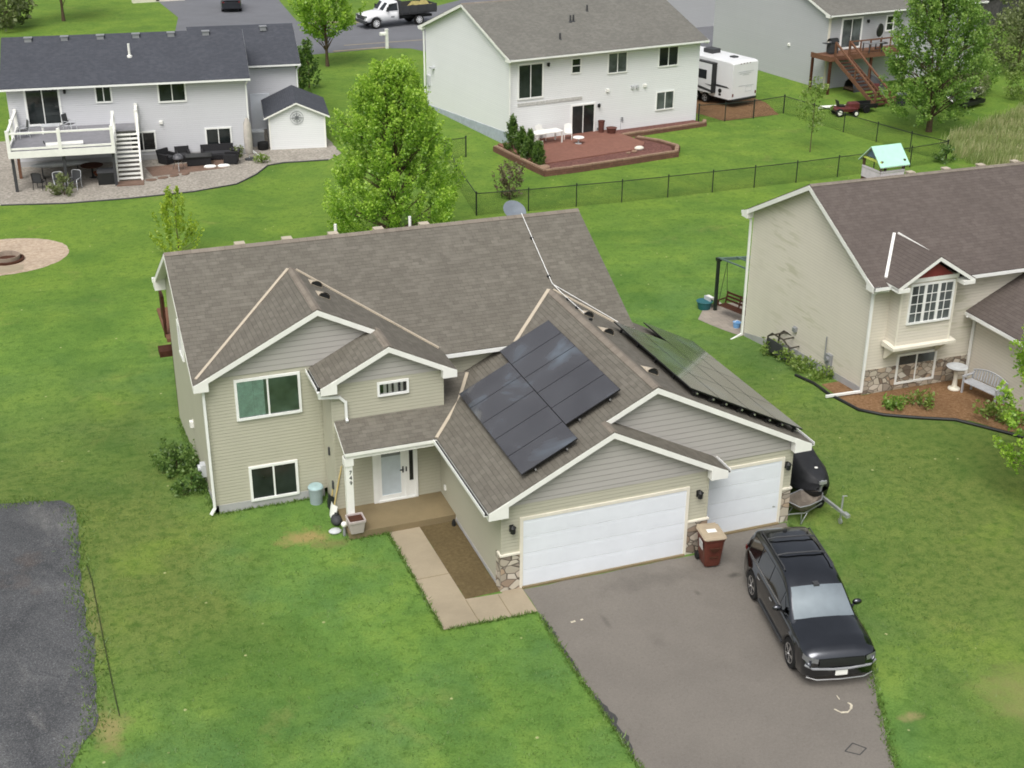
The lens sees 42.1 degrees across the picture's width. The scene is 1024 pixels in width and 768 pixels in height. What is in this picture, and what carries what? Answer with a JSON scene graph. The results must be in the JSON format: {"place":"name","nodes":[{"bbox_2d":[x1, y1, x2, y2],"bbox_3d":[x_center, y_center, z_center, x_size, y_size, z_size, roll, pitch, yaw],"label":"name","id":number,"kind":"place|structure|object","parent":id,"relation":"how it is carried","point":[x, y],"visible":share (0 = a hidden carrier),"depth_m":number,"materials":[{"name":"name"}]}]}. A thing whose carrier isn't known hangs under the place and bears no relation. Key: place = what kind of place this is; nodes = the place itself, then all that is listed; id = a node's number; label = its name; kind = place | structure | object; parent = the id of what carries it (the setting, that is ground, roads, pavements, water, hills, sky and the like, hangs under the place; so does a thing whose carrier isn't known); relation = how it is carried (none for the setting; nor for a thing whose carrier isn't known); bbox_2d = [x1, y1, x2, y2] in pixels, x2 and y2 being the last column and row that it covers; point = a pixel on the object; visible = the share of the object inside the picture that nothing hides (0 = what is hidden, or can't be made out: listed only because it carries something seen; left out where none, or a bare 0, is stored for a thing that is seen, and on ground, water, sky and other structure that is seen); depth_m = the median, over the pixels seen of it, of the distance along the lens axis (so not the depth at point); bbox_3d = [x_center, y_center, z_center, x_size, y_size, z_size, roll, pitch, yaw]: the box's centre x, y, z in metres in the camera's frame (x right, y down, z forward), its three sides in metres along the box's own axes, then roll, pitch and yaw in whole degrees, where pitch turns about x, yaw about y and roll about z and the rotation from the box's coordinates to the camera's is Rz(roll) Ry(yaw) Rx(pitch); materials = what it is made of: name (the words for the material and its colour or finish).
{"place":"outdoors","nodes":[
{"label":"outdoors","id":0,"kind":"place"},
{"bbox_2d":[145,160,229,176],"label":"brick patio","id":1,"kind":"structure","parent":0,"point":[161,170],"depth_m":78.51,"materials":[{"name":"brick"}]},
{"bbox_2d":[185,152,211,165],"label":"fire table","id":2,"kind":"object","parent":1,"relation":"on","point":[196,159],"visible":1,"depth_m":78.97,"materials":[{"name":"black wicker"}]},
{"bbox_2d":[261,85,329,149],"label":"shed","id":3,"kind":"structure","parent":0,"point":[294,116],"depth_m":82.45,"materials":[{"name":"white"}]},
{"bbox_2d":[160,0,713,54],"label":"street","id":4,"kind":"structure","parent":0,"point":[192,13],"depth_m":123.46,"materials":[{"name":"asphalt"}]},
{"bbox_2d":[355,0,436,28],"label":"truck","id":5,"kind":"object","parent":4,"relation":"on","point":[417,11],"visible":1,"depth_m":121.43,"materials":[{"name":"white paint"}]},
{"bbox_2d":[0,0,1023,767],"bbox_3d":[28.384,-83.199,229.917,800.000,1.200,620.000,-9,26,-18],"label":"lawn","id":6,"kind":"structure","parent":0,"point":[82,336],"depth_m":39.95,"materials":[{"name":"green plant"}]},
{"bbox_2d":[0,0,37,31],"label":"hedge tree","id":7,"kind":"object","parent":6,"relation":"on","point":[10,15],"visible":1,"depth_m":118.49,"materials":[{"name":"green plant"}]},
{"bbox_2d":[0,238,68,275],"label":"fire pit sand","id":8,"kind":"structure","parent":6,"relation":"on","point":[37,253],"depth_m":65.12,"materials":[{"name":"sand"}]},
{"bbox_2d":[0,250,24,265],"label":"fire pit","id":9,"kind":"object","parent":8,"relation":"on","point":[10,257],"visible":1,"depth_m":63.82,"materials":[{"name":"stone"}]},
{"bbox_2d":[0,500,98,767],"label":"gravel lot","id":10,"kind":"structure","parent":6,"relation":"on","point":[41,710],"depth_m":34.00,"materials":[{"name":"gravel"}]},
{"bbox_2d":[0,23,300,166],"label":"house","id":11,"kind":"structure","parent":6,"relation":"on","point":[193,88],"depth_m":79.53,"materials":[{"name":"white"}]},
{"bbox_2d":[23,89,62,126],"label":"sliding door","id":12,"kind":"structure","parent":11,"relation":"in","point":[41,106],"depth_m":77.54,"materials":[{"name":"glass"}]},
{"bbox_2d":[4,103,143,191],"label":"deck","id":13,"kind":"structure","parent":11,"relation":"attached to","point":[100,139],"depth_m":75.27,"materials":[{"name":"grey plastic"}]},
{"bbox_2d":[94,87,112,102],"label":"window","id":14,"kind":"structure","parent":11,"relation":"in","point":[102,94],"depth_m":78.09,"materials":[{"name":"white glass"}]},
{"bbox_2d":[129,131,156,151],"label":"window","id":15,"kind":"structure","parent":11,"relation":"in","point":[148,142],"depth_m":79.79,"materials":[{"name":"white glass"}]},
{"bbox_2d":[157,83,186,102],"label":"window","id":16,"kind":"structure","parent":11,"relation":"in","point":[167,93],"depth_m":79.01,"materials":[{"name":"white glass"}]},
{"bbox_2d":[204,126,232,143],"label":"window","id":17,"kind":"structure","parent":11,"relation":"in","point":[213,135],"depth_m":80.71,"materials":[{"name":"white glass"}]},
{"bbox_2d":[250,93,268,128],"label":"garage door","id":18,"kind":"structure","parent":11,"relation":"in","point":[258,122],"depth_m":86.61,"materials":[{"name":"white metal"}]},
{"bbox_2d":[157,290,178,408],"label":"deck","id":19,"kind":"structure","parent":6,"relation":"on","point":[164,350],"depth_m":47.50,"materials":[{"name":"wood"}]},
{"bbox_2d":[0,129,340,204],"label":"gravel bed","id":20,"kind":"object","parent":6,"relation":"on","point":[91,189],"visible":0.49,"depth_m":76.54,"materials":[{"name":"gravel"}]},
{"bbox_2d":[29,160,88,177],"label":"table","id":21,"kind":"object","parent":20,"relation":"on","point":[52,164],"visible":0.93,"depth_m":76.36,"materials":[{"name":"grey plastic"}]},
{"bbox_2d":[45,172,75,195],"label":"plant","id":22,"kind":"object","parent":20,"relation":"on","point":[60,184],"visible":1,"depth_m":73.19,"materials":[{"name":"green plant"}]},
{"bbox_2d":[96,167,114,184],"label":"storage box","id":23,"kind":"object","parent":20,"relation":"on","point":[105,176],"visible":0.86,"depth_m":75.24,"materials":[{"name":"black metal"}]},
{"bbox_2d":[1,159,327,205],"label":"edging","id":24,"kind":"object","parent":20,"relation":"on","point":[163,194],"visible":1,"depth_m":73.55,"materials":[{"name":"grey plastic"}]},
{"bbox_2d":[155,147,175,164],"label":"armchair","id":25,"kind":"object","parent":20,"relation":"on","point":[164,155],"visible":0.89,"depth_m":79.35,"materials":[{"name":"black wicker"}]},
{"bbox_2d":[200,143,233,159],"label":"sofa","id":26,"kind":"object","parent":20,"relation":"on","point":[217,151],"visible":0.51,"depth_m":80.55,"materials":[{"name":"fabric"}]},
{"bbox_2d":[243,115,253,160],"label":"parasol","id":27,"kind":"object","parent":20,"relation":"on","point":[248,142],"visible":0.96,"depth_m":79.73,"materials":[{"name":"beige fabric"}]},
{"bbox_2d":[148,438,199,477],"bbox_3d":[-10.724,2.379,42.875,1.863,1.177,1.954,-9,26,-18],"label":"shrub","id":28,"kind":"object","parent":6,"relation":"on","point":[174,457],"visible":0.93,"depth_m":42.74,"materials":[{"name":"green plant"}]},
{"bbox_2d":[149,184,204,251],"bbox_3d":[-16.113,-7.775,63.737,2.334,3.807,2.396,18,30,34],"label":"young tree","id":29,"kind":"object","parent":6,"relation":"on","point":[165,207],"visible":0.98,"depth_m":63.22,"materials":[{"name":"green plant"}]},
{"bbox_2d":[169,468,207,496],"bbox_3d":[-9.911,3.052,41.156,1.084,0.947,1.327,4,25,8],"label":"shrub","id":30,"kind":"object","parent":6,"relation":"on","point":[195,477],"visible":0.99,"depth_m":41.00,"materials":[{"name":"green plant"}]},
{"bbox_2d":[295,45,311,92],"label":"arborvitae","id":31,"kind":"object","parent":6,"relation":"on","point":[304,80],"visible":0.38,"depth_m":95.91,"materials":[{"name":"green plant"}]},
{"bbox_2d":[297,37,322,87],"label":"arborvitae","id":32,"kind":"object","parent":6,"relation":"on","point":[307,47],"visible":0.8,"depth_m":97.36,"materials":[{"name":"green plant"}]},
{"bbox_2d":[308,482,322,505],"bbox_3d":[-5.968,3.337,40.451,0.480,0.620,0.473,-9,26,-18],"label":"bucket","id":33,"kind":"object","parent":6,"relation":"on","point":[315,489],"visible":1,"depth_m":40.30,"materials":[{"name":"blue plastic"}]},
{"bbox_2d":[287,0,365,66],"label":"street tree","id":34,"kind":"object","parent":6,"relation":"on","point":[303,8],"visible":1,"depth_m":103.07,"materials":[{"name":"green plant"}]},
{"bbox_2d":[321,54,465,233],"bbox_3d":[-5.953,-11.145,64.280,7.259,9.475,7.844,-9,26,-18],"label":"maple tree","id":35,"kind":"object","parent":6,"relation":"on","point":[389,76],"visible":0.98,"depth_m":62.79,"materials":[{"name":"green plant"}]},
{"bbox_2d":[420,521,499,598],"bbox_3d":[-1.505,4.948,37.743,1.130,0.001,4.030,-9,26,-18],"label":"garden bed","id":36,"kind":"object","parent":6,"relation":"on","point":[458,556],"visible":1,"depth_m":37.68,"materials":[{"name":"soil"}]},
{"bbox_2d":[389,527,537,628],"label":"walkway","id":37,"kind":"structure","parent":6,"relation":"on","point":[450,605],"depth_m":36.06,"materials":[{"name":"concrete"}]},
{"bbox_2d":[151,200,814,591],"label":"house","id":38,"kind":"structure","parent":6,"relation":"on","point":[361,358],"depth_m":39.06,"materials":[{"name":"beige"}]},
{"bbox_2d":[233,371,301,421],"bbox_3d":[-7.140,0.362,38.936,1.930,1.310,0.077,-9,26,-18],"label":"window","id":39,"kind":"structure","parent":38,"relation":"in","point":[276,394],"depth_m":38.95,"materials":[{"name":"white glass"}]},
{"bbox_2d":[248,459,299,501],"bbox_3d":[-7.174,2.914,40.110,1.470,1.170,0.077,-9,26,-18],"label":"window","id":40,"kind":"structure","parent":38,"relation":"in","point":[278,479],"depth_m":40.11,"materials":[{"name":"white metal"}]},
{"bbox_2d":[345,512,365,533],"bbox_3d":[-4.535,4.066,38.610,0.510,0.430,0.510,-9,26,-18],"label":"planter","id":41,"kind":"object","parent":38,"relation":"on","point":[356,522],"visible":1,"depth_m":38.48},
{"bbox_2d":[377,451,406,500],"bbox_3d":[-3.595,2.595,39.881,0.900,1.930,0.085,-9,26,-18],"label":"front door","id":42,"kind":"structure","parent":38,"relation":"in","point":[391,466],"depth_m":39.96,"materials":[{"name":"glass"}]},
{"bbox_2d":[377,378,408,396],"bbox_3d":[-3.469,0.104,38.778,0.950,0.450,0.077,-9,26,-18],"label":"window","id":43,"kind":"structure","parent":38,"relation":"in","point":[399,386],"depth_m":38.78,"materials":[{"name":"white plastic"}]},
{"bbox_2d":[459,320,619,474],"bbox_3d":[0.688,0.234,37.892,3.200,1.652,6.320,-9,26,-18],"label":"solar array","id":44,"kind":"object","parent":38,"relation":"on","point":[566,379],"visible":1,"depth_m":37.63,"materials":[{"name":"black glass"}]},
{"bbox_2d":[519,486,689,587],"bbox_3d":[2.572,4.218,36.754,5.060,2.220,0.095,-9,26,-18],"label":"garage door","id":45,"kind":"structure","parent":38,"relation":"in","point":[558,544],"depth_m":36.68,"materials":[{"name":"white metal"}]},
{"bbox_2d":[614,321,802,431],"bbox_3d":[5.495,-0.608,40.601,3.780,2.019,7.070,-9,26,-18],"label":"solar array","id":46,"kind":"object","parent":38,"relation":"on","point":[694,367],"visible":1,"depth_m":39.72,"materials":[{"name":"glass"}]},
{"bbox_2d":[707,457,785,531],"bbox_3d":[6.711,3.308,38.774,2.620,2.220,0.095,-9,26,-18],"label":"garage door","id":47,"kind":"structure","parent":38,"relation":"in","point":[746,498],"depth_m":38.76,"materials":[{"name":"white metal"}]},
{"bbox_2d":[491,159,525,199],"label":"shrub","id":48,"kind":"object","parent":6,"relation":"on","point":[507,186],"visible":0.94,"depth_m":73.11,"materials":[{"name":"green plant"}]},
{"bbox_2d":[502,113,518,150],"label":"arborvitae","id":49,"kind":"object","parent":6,"relation":"on","point":[512,131],"visible":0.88,"depth_m":81.30,"materials":[{"name":"green plant"}]},
{"bbox_2d":[520,128,535,160],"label":"arborvitae","id":50,"kind":"object","parent":6,"relation":"on","point":[528,143],"visible":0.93,"depth_m":79.33,"materials":[{"name":"green plant"}]},
{"bbox_2d":[532,140,546,164],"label":"arborvitae","id":51,"kind":"object","parent":6,"relation":"on","point":[538,152],"visible":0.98,"depth_m":78.60,"materials":[{"name":"green plant"}]},
{"bbox_2d":[418,0,709,142],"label":"house","id":52,"kind":"structure","parent":6,"relation":"on","point":[580,66],"depth_m":85.64,"materials":[{"name":"white"}]},
{"bbox_2d":[517,62,543,99],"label":"sliding door","id":53,"kind":"structure","parent":52,"relation":"in","point":[530,76],"depth_m":82.42,"materials":[{"name":"glass"}]},
{"bbox_2d":[570,102,595,133],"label":"sliding door","id":54,"kind":"structure","parent":52,"relation":"in","point":[582,120],"depth_m":85.24,"materials":[{"name":"white metal"}]},
{"bbox_2d":[607,51,627,73],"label":"window","id":55,"kind":"structure","parent":52,"relation":"in","point":[617,61],"depth_m":84.91,"materials":[{"name":"white glass"}]},
{"bbox_2d":[655,90,674,110],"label":"window","id":56,"kind":"structure","parent":52,"relation":"in","point":[664,100],"depth_m":87.74,"materials":[{"name":"white glass"}]},
{"bbox_2d":[658,45,679,67],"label":"window","id":57,"kind":"structure","parent":52,"relation":"in","point":[668,56],"depth_m":86.59,"materials":[{"name":"white glass"}]},
{"bbox_2d":[493,135,679,176],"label":"retaining wall","id":58,"kind":"structure","parent":6,"relation":"on","point":[591,166],"depth_m":79.65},
{"bbox_2d":[546,140,671,167],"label":"rock bed","id":59,"kind":"object","parent":6,"relation":"on","point":[650,147],"visible":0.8,"depth_m":80.86,"materials":[{"name":"gravel"}]},
{"bbox_2d":[616,120,698,132],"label":"rock bed","id":60,"kind":"object","parent":6,"relation":"on","point":[652,126],"visible":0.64,"depth_m":87.72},
{"bbox_2d":[621,119,706,136],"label":"retaining wall","id":61,"kind":"structure","parent":6,"relation":"on","point":[703,123],"depth_m":87.05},
{"bbox_2d":[444,94,949,215],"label":"chain link fence","id":62,"kind":"object","parent":6,"relation":"on","point":[713,171],"visible":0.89,"depth_m":76.22,"materials":[{"name":"black"}]},
{"bbox_2d":[698,302,745,335],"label":"patio","id":63,"kind":"structure","parent":6,"relation":"on","point":[720,317],"depth_m":57.53,"materials":[{"name":"concrete"}]},
{"bbox_2d":[713,256,749,310],"bbox_3d":[10.371,-4.015,57.192,1.662,2.470,3.223,-16,30,-32],"label":"pergola","id":64,"kind":"object","parent":63,"relation":"on","point":[726,259],"visible":0.27,"depth_m":57.57,"materials":[{"name":"metal"}]},
{"bbox_2d":[717,262,746,314],"bbox_3d":[9.672,-4.099,56.928,0.609,1.928,1.660,-18,31,-34],"label":"swing bench","id":65,"kind":"object","parent":64,"relation":"hanging from","point":[738,309],"visible":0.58,"depth_m":57.48,"materials":[{"name":"red wood"}]},
{"bbox_2d":[696,94,778,120],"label":"parking pad","id":66,"kind":"object","parent":6,"relation":"on","point":[714,108],"visible":0.33,"depth_m":93.02,"materials":[{"name":"brown soil"}]},
{"bbox_2d":[697,46,757,101],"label":"travel trailer","id":67,"kind":"object","parent":66,"relation":"on","point":[727,76],"visible":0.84,"depth_m":93.40,"materials":[{"name":"white paint"}]},
{"bbox_2d":[766,330,799,361],"bbox_3d":[10.651,-1.499,51.934,0.628,0.860,1.597,-11,27,-24],"label":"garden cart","id":68,"kind":"object","parent":6,"relation":"on","point":[775,346],"visible":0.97,"depth_m":51.96,"materials":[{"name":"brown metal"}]},
{"bbox_2d":[772,489,824,524],"bbox_3d":[8.704,3.690,39.807,2.127,0.675,0.834,-19,31,-36],"label":"wheelbarrow","id":69,"kind":"object","parent":6,"relation":"on","point":[801,500],"visible":0.93,"depth_m":39.97,"materials":[{"name":"grey metal"}]},
{"bbox_2d":[789,354,816,373],"bbox_3d":[10.988,-0.741,50.285,1.075,0.707,1.143,15,29,29],"label":"plant","id":70,"kind":"object","parent":6,"relation":"on","point":[795,364],"visible":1,"depth_m":50.14,"materials":[{"name":"green plant"}]},
{"bbox_2d":[796,76,833,151],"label":"sapling","id":71,"kind":"object","parent":6,"relation":"on","point":[820,90],"visible":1,"depth_m":81.25,"materials":[{"name":"green plant"}]},
{"bbox_2d":[808,361,833,382],"bbox_3d":[11.508,-0.393,49.309,1.261,0.679,1.019,-9,26,-18],"label":"plant","id":72,"kind":"object","parent":6,"relation":"on","point":[820,375],"visible":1,"depth_m":49.29,"materials":[{"name":"green plant"}]},
{"bbox_2d":[817,480,849,523],"bbox_3d":[9.047,3.064,40.775,1.860,1.006,4.320,-9,27,-20],"label":"boat trailer","id":73,"kind":"object","parent":6,"relation":"on","point":[846,515],"visible":0.24,"depth_m":39.51,"materials":[{"name":"metal"}]},
{"bbox_2d":[790,448,829,496],"bbox_3d":[8.656,2.192,41.433,1.380,1.210,3.731,-9,27,-20],"label":"watercraft","id":74,"kind":"object","parent":73,"relation":"on","point":[809,472],"visible":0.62,"depth_m":40.24,"materials":[{"name":"black fabric"}]},
{"bbox_2d":[830,99,859,116],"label":"mower","id":75,"kind":"object","parent":6,"relation":"on","point":[853,107],"visible":0.88,"depth_m":91.16,"materials":[{"name":"red paint"}]},
{"bbox_2d":[731,159,1023,411],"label":"house","id":76,"kind":"structure","parent":6,"relation":"on","point":[909,278],"depth_m":48.21,"materials":[{"name":"beige"}]},
{"bbox_2d":[894,349,937,384],"bbox_3d":[14.618,-0.632,48.146,1.690,1.180,0.077,-8,26,-18],"label":"window","id":77,"kind":"structure","parent":76,"relation":"in","point":[924,355],"depth_m":48.05,"materials":[{"name":"white plastic"}]},
{"bbox_2d":[905,279,955,325],"bbox_3d":[14.625,-2.858,46.409,1.820,1.500,0.077,-8,26,-18],"label":"window","id":78,"kind":"structure","parent":76,"relation":"in","point":[929,301],"depth_m":46.40,"materials":[{"name":"white metal"}]},
{"bbox_2d":[858,143,909,178],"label":"playhouse","id":79,"kind":"object","parent":6,"relation":"on","point":[889,156],"visible":0.71,"depth_m":72.54,"materials":[{"name":"teal plastic"}]},
{"bbox_2d":[794,374,1023,438],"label":"edging","id":80,"kind":"object","parent":6,"relation":"on","point":[906,416],"visible":0.98,"depth_m":46.03,"materials":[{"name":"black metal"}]},
{"bbox_2d":[822,378,1023,431],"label":"mulch bed","id":81,"kind":"object","parent":6,"relation":"on","point":[948,403],"visible":0.75,"depth_m":47.27,"materials":[{"name":"red wood"}]},
{"bbox_2d":[881,393,906,410],"bbox_3d":[13.440,0.638,46.810,0.927,0.662,0.980,14,28,27],"label":"plant","id":82,"kind":"object","parent":81,"relation":"on","point":[890,403],"visible":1,"depth_m":46.68,"materials":[{"name":"green plant"}]},
{"bbox_2d":[902,388,937,411],"bbox_3d":[14.406,0.514,46.887,1.167,0.757,1.063,14,28,27],"label":"plant","id":83,"kind":"object","parent":81,"relation":"on","point":[920,402],"visible":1,"depth_m":46.85,"materials":[{"name":"green plant"}]},
{"bbox_2d":[946,362,967,390],"bbox_3d":[16.054,-0.232,48.097,0.760,0.910,0.752,-9,26,-18],"label":"bird bath","id":84,"kind":"object","parent":81,"relation":"on","point":[956,367],"visible":1,"depth_m":48.05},
{"bbox_2d":[960,369,1008,404],"bbox_3d":[16.838,0.067,47.383,0.637,0.977,1.542,-15,29,-29],"label":"bench","id":85,"kind":"object","parent":81,"relation":"on","point":[973,382],"visible":0.88,"depth_m":47.46,"materials":[{"name":"wood"}]},
{"bbox_2d":[972,399,1007,422],"bbox_3d":[16.488,0.975,45.920,1.231,0.854,1.090,11,27,22],"label":"plant","id":86,"kind":"object","parent":81,"relation":"on","point":[990,408],"visible":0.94,"depth_m":45.84,"materials":[{"name":"green plant"}]},
{"bbox_2d":[877,0,1002,131],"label":"shade tree","id":87,"kind":"object","parent":6,"relation":"on","point":[937,24],"visible":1,"depth_m":84.52,"materials":[{"name":"green plant"}]},
{"bbox_2d":[932,144,956,164],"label":"plant","id":88,"kind":"object","parent":6,"relation":"on","point":[944,149],"visible":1,"depth_m":80.34,"materials":[{"name":"green plant"}]},
{"bbox_2d":[945,67,991,98],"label":"bush","id":89,"kind":"object","parent":6,"relation":"on","point":[985,87],"visible":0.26,"depth_m":93.83,"materials":[{"name":"green plant"}]},
{"bbox_2d":[961,53,1001,94],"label":"bush","id":90,"kind":"object","parent":6,"relation":"on","point":[995,73],"visible":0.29,"depth_m":96.44,"materials":[{"name":"green plant"}]},
{"bbox_2d":[983,0,1023,73],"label":"tree","id":91,"kind":"object","parent":6,"relation":"on","point":[1013,20],"visible":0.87,"depth_m":103.45,"materials":[{"name":"green plant"}]},
{"bbox_2d":[992,324,1023,473],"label":"maple tree","id":92,"kind":"object","parent":6,"relation":"on","point":[1006,391],"visible":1,"depth_m":39.88,"materials":[{"name":"green plant"}]},
{"bbox_2d":[1002,58,1023,102],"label":"bush","id":93,"kind":"object","parent":6,"relation":"on","point":[1012,91],"visible":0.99,"depth_m":95.52,"materials":[{"name":"green plant"}]},
{"bbox_2d":[498,130,644,164],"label":"patio","id":94,"kind":"structure","parent":0,"point":[595,143],"depth_m":82.70,"materials":[{"name":"red brick"}]},
{"bbox_2d":[667,0,714,26],"bbox_3d":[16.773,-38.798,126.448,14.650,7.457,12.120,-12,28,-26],"label":"road","id":95,"kind":"structure","parent":0,"point":[698,13],"depth_m":121.91,"materials":[{"name":"asphalt"}]},
{"bbox_2d":[523,523,893,767],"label":"driveway","id":96,"kind":"structure","parent":0,"point":[680,662],"depth_m":32.90,"materials":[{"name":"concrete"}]},
{"bbox_2d":[542,617,633,753],"bbox_3d":[2.838,8.422,30.293,0.212,0.001,11.500,-8,26,-18],"label":"grass edge","id":97,"kind":"object","parent":96,"relation":"on","point":[611,714],"visible":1,"depth_m":31.50,"materials":[{"name":"plant"}]},
{"bbox_2d":[694,522,726,566],"bbox_3d":[5.566,4.563,37.389,0.675,1.070,0.880,-5,25,-11],"label":"trash cart","id":98,"kind":"object","parent":96,"relation":"on","point":[712,537],"visible":1,"depth_m":37.11,"materials":[{"name":"brown plastic"}]},
{"bbox_2d":[744,526,876,680],"bbox_3d":[7.646,5.523,34.385,2.380,1.875,5.139,-3,25,-8],"label":"suv","id":99,"kind":"object","parent":96,"relation":"on","point":[796,589],"visible":1,"depth_m":33.54,"materials":[{"name":"paint"}]},
{"bbox_2d":[712,0,988,88],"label":"house","id":100,"kind":"structure","parent":0,"point":[783,38],"depth_m":100.61,"materials":[{"name":"grey"}]},
{"bbox_2d":[839,16,863,49],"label":"sliding door","id":101,"kind":"structure","parent":100,"relation":"in","point":[851,27],"depth_m":98.31,"materials":[{"name":"glass"}]},
{"bbox_2d":[808,35,909,105],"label":"deck","id":102,"kind":"structure","parent":100,"relation":"attached to","point":[850,54],"depth_m":96.31,"materials":[{"name":"wood"}]},
{"bbox_2d":[939,101,1023,164],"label":"meadow grass","id":103,"kind":"structure","parent":0,"point":[1005,132],"depth_m":83.64,"materials":[{"name":"green"}]},
{"bbox_2d":[979,0,1023,25],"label":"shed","id":104,"kind":"structure","parent":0,"point":[994,7],"depth_m":123.56,"materials":[{"name":"grey"}]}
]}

